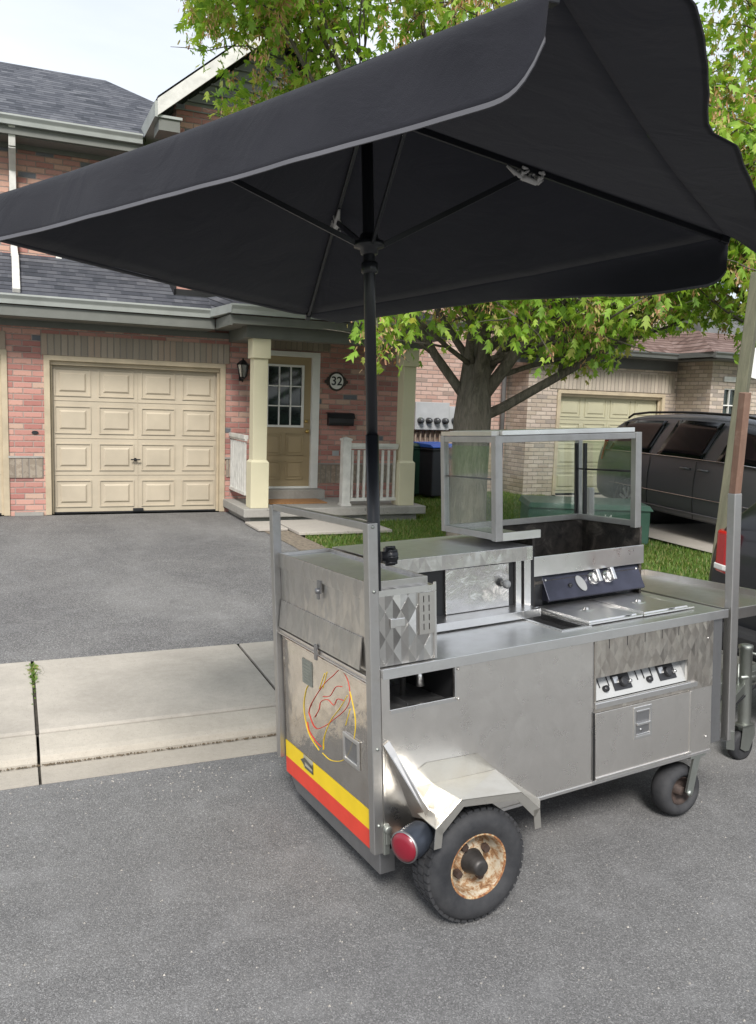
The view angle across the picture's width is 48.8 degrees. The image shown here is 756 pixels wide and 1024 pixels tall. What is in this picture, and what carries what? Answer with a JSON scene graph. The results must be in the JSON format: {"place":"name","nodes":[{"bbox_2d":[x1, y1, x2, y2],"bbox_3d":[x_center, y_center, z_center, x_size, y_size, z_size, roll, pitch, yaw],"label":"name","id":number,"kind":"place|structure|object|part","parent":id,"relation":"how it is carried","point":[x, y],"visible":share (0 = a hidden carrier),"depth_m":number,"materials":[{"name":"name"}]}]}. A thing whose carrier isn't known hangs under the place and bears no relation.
{"place":"outdoors","nodes":[
{"label":"outdoors","id":0,"kind":"place"},
{"bbox_2d":[0,512,299,663],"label":"driveway","id":1,"kind":"structure","parent":0,"point":[73,586],"depth_m":6.83,"materials":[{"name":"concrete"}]},
{"bbox_2d":[0,641,722,738],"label":"sidewalk","id":2,"kind":"structure","parent":0,"point":[77,693],"depth_m":4.43,"materials":[{"name":"concrete"}]},
{"bbox_2d":[26,662,41,704],"bbox_3d":[-1.831,0.902,4.428,0.099,0.054,0.650,-1,8,-24],"label":"weed","id":3,"kind":"object","parent":2,"relation":"on","point":[33,668],"visible":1,"depth_m":4.56,"materials":[{"name":"green plant"}]},
{"bbox_2d":[31,647,274,784],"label":"ground joints","id":4,"kind":"object","parent":2,"relation":"in","point":[36,734],"visible":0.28,"depth_m":3.97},
{"bbox_2d":[708,272,755,580],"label":"wooden post","id":5,"kind":"object","parent":2,"relation":"on","point":[746,371],"visible":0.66,"depth_m":5.56,"materials":[{"name":"brown wood"}]},
{"bbox_2d":[30,518,711,663],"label":"ground","id":6,"kind":"structure","parent":0,"point":[669,543],"depth_m":9.93,"materials":[{"name":"green plant"}]},
{"bbox_2d":[0,23,466,521],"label":"townhouse","id":7,"kind":"structure","parent":6,"relation":"on","point":[121,393],"depth_m":10.76,"materials":[{"name":"red brick"}]},
{"bbox_2d":[0,471,1,514],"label":"garage door","id":8,"kind":"structure","parent":7,"relation":"in","point":[0,471],"depth_m":10.33,"materials":[{"name":"paint"}]},
{"bbox_2d":[52,365,216,513],"bbox_3d":[-3.142,-0.940,10.890,2.110,1.900,0.098,-1,8,-24],"label":"garage door","id":9,"kind":"structure","parent":7,"relation":"in","point":[125,439],"depth_m":10.87,"materials":[{"name":"paint"}]},
{"bbox_2d":[267,356,311,485],"bbox_3d":[-1.304,-1.249,11.563,0.780,1.795,0.120,-1,8,-24],"label":"front door","id":10,"kind":"structure","parent":7,"relation":"in","point":[289,378],"depth_m":11.61,"materials":[{"name":"paint"}]},
{"bbox_2d":[268,498,326,503],"bbox_3d":[-1.138,-0.145,11.238,0.800,0.016,0.450,-1,8,-24],"label":"door mat","id":11,"kind":"object","parent":7,"relation":"attached to","point":[297,501],"depth_m":11.17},
{"bbox_2d":[264,531,325,550],"bbox_3d":[-0.464,0.471,8.103,0.397,0.004,4.946,-1,8,-22],"label":"soil strip","id":12,"kind":"object","parent":6,"relation":"on","point":[299,542],"visible":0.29,"depth_m":9.13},
{"bbox_2d":[245,518,391,534],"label":"paving slabs","id":13,"kind":"structure","parent":6,"relation":"on","point":[309,526],"depth_m":9.97,"materials":[{"name":"concrete"}]},
{"bbox_2d":[413,441,419,494],"bbox_3d":[0.405,-0.721,13.996,0.580,0.935,0.697,-2,8,-29],"label":"wheeled bin","id":14,"kind":"object","parent":6,"relation":"on","point":[416,453],"visible":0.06,"depth_m":13.79,"materials":[{"name":"green plastic"}]},
{"bbox_2d":[413,442,451,496],"bbox_3d":[0.915,-0.695,13.926,0.580,0.935,0.697,-3,9,-35],"label":"wheeled bin","id":15,"kind":"object","parent":6,"relation":"on","point":[430,471],"visible":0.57,"depth_m":13.66,"materials":[{"name":"black plastic"}]},
{"bbox_2d":[171,0,755,535],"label":"maple tree","id":16,"kind":"object","parent":6,"relation":"on","point":[561,332],"visible":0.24,"depth_m":7.29,"materials":[{"name":"green plant"}]},
{"bbox_2d":[304,491,711,580],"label":"grass","id":17,"kind":"structure","parent":6,"relation":"on","point":[659,557],"depth_m":9.58,"materials":[{"name":"green plant"}]},
{"bbox_2d":[414,292,755,495],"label":"brick house","id":18,"kind":"structure","parent":6,"relation":"on","point":[696,370],"depth_m":15.23,"materials":[{"name":"brick"}]},
{"bbox_2d":[414,402,454,441],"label":"meter bank","id":19,"kind":"structure","parent":18,"relation":"attached to","point":[434,416],"depth_m":14.54,"materials":[{"name":"grey metal"}]},
{"bbox_2d":[555,396,656,493],"bbox_3d":[4.247,-1.248,15.600,2.310,1.810,0.056,-1,8,-24],"label":"garage door","id":20,"kind":"structure","parent":18,"relation":"in","point":[575,412],"depth_m":15.40,"materials":[{"name":"beige paint"}]},
{"bbox_2d":[722,388,734,413],"bbox_3d":[6.548,-1.974,15.466,0.520,0.640,0.055,-1,8,-24],"label":"window","id":21,"kind":"structure","parent":18,"relation":"in","point":[728,393],"depth_m":15.43,"materials":[{"name":"white paint"}]},
{"bbox_2d":[519,495,653,544],"bbox_3d":[2.475,0.088,10.072,1.454,0.470,0.753,2,7,0],"label":"utility box","id":22,"kind":"object","parent":6,"relation":"on","point":[534,506],"visible":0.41,"depth_m":9.72,"materials":[{"name":"green metal"}]},
{"bbox_2d":[671,0,755,363],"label":"maple tree","id":23,"kind":"object","parent":6,"relation":"on","point":[724,120],"visible":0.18,"depth_m":7.66,"materials":[{"name":"green plant"}]},
{"bbox_2d":[0,685,755,1023],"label":"road","id":24,"kind":"structure","parent":0,"point":[408,953],"depth_m":2.64,"materials":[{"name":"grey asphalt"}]},
{"bbox_2d":[269,392,755,922],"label":"food cart","id":25,"kind":"object","parent":24,"relation":"on","point":[445,704],"visible":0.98,"depth_m":3.02,"materials":[{"name":"metal"}]},
{"bbox_2d":[282,636,369,848],"bbox_3d":[-0.189,0.788,2.983,0.022,0.561,0.765,-4,7,-28],"label":"end door","id":26,"kind":"structure","parent":25,"relation":"in","point":[326,705],"depth_m":2.95,"materials":[{"name":"metal"}]},
{"bbox_2d":[0,0,755,590],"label":"market umbrella","id":27,"kind":"object","parent":25,"relation":"on","point":[544,148],"visible":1,"depth_m":2.47,"materials":[{"name":"grey fabric"}]},
{"bbox_2d":[536,600,642,624],"bbox_3d":[0.824,0.387,3.300,0.274,0.022,0.336,-4,7,-28],"label":"pan lid","id":28,"kind":"object","parent":25,"relation":"on","point":[586,612],"visible":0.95,"depth_m":3.26,"materials":[{"name":"metal"}]},
{"bbox_2d":[587,593,693,615],"bbox_3d":[1.070,0.370,3.425,0.273,0.022,0.334,-4,7,-28],"label":"pan lid","id":29,"kind":"object","parent":25,"relation":"on","point":[644,605],"visible":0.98,"depth_m":3.39,"materials":[{"name":"metal"}]},
{"bbox_2d":[593,691,691,780],"bbox_3d":[1.007,0.841,3.142,0.501,0.255,0.017,-4,7,-28],"label":"side door","id":30,"kind":"structure","parent":25,"relation":"in","point":[639,735],"depth_m":3.13,"materials":[{"name":"metal"}]},
{"bbox_2d":[709,503,755,661],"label":"tow car","id":31,"kind":"object","parent":24,"relation":"on","point":[747,625],"visible":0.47,"depth_m":4.41,"materials":[{"name":"black paint"}]},
{"bbox_2d":[0,0,755,303],"label":"sky","id":32,"kind":"structure","parent":0,"point":[126,44],"materials":[{"name":"white"}]},
{"bbox_2d":[555,495,715,552],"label":"driveway of beige house","id":33,"kind":"structure","parent":0,"point":[699,536],"depth_m":10.73,"materials":[{"name":"concrete"}]},
{"bbox_2d":[597,411,755,524],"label":"minivan","id":34,"kind":"object","parent":33,"relation":"on","point":[683,458],"visible":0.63,"depth_m":10.58,"materials":[{"name":"grey paint"}]},
{"bbox_3d":[3.597,-1.061,11.557,0.160,0.442,1.180,0,8,-15],"label":"side window","id":35,"kind":"part","parent":34,"relation":"part of","materials":[{"name":"black glass"}]},
{"bbox_3d":[3.895,-0.913,10.430,0.172,0.463,1.110,0,8,-15],"label":"side window","id":36,"kind":"part","parent":34,"relation":"part of","materials":[{"name":"black glass"}]},
{"bbox_3d":[4.182,-0.737,9.361,0.188,0.473,0.890,0,8,-15],"label":"side window","id":37,"kind":"part","parent":34,"relation":"part of","materials":[{"name":"black glass"}]},
{"label":"terrain","id":38,"kind":"structure","parent":0,"visible":0},
{"bbox_2d":[0,654,755,771],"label":"kerb","id":39,"kind":"structure","parent":38,"relation":"on","point":[73,745],"depth_m":3.86,"materials":[{"name":"concrete"}]},
{"bbox_2d":[0,682,755,789],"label":"gutter pan","id":40,"kind":"object","parent":38,"relation":"on","point":[97,768],"visible":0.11,"depth_m":3.69,"materials":[{"name":"concrete"}]},
{"bbox_2d":[0,733,275,770],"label":"kerb debris","id":41,"kind":"object","parent":40,"relation":"on","point":[99,757],"visible":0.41,"depth_m":3.77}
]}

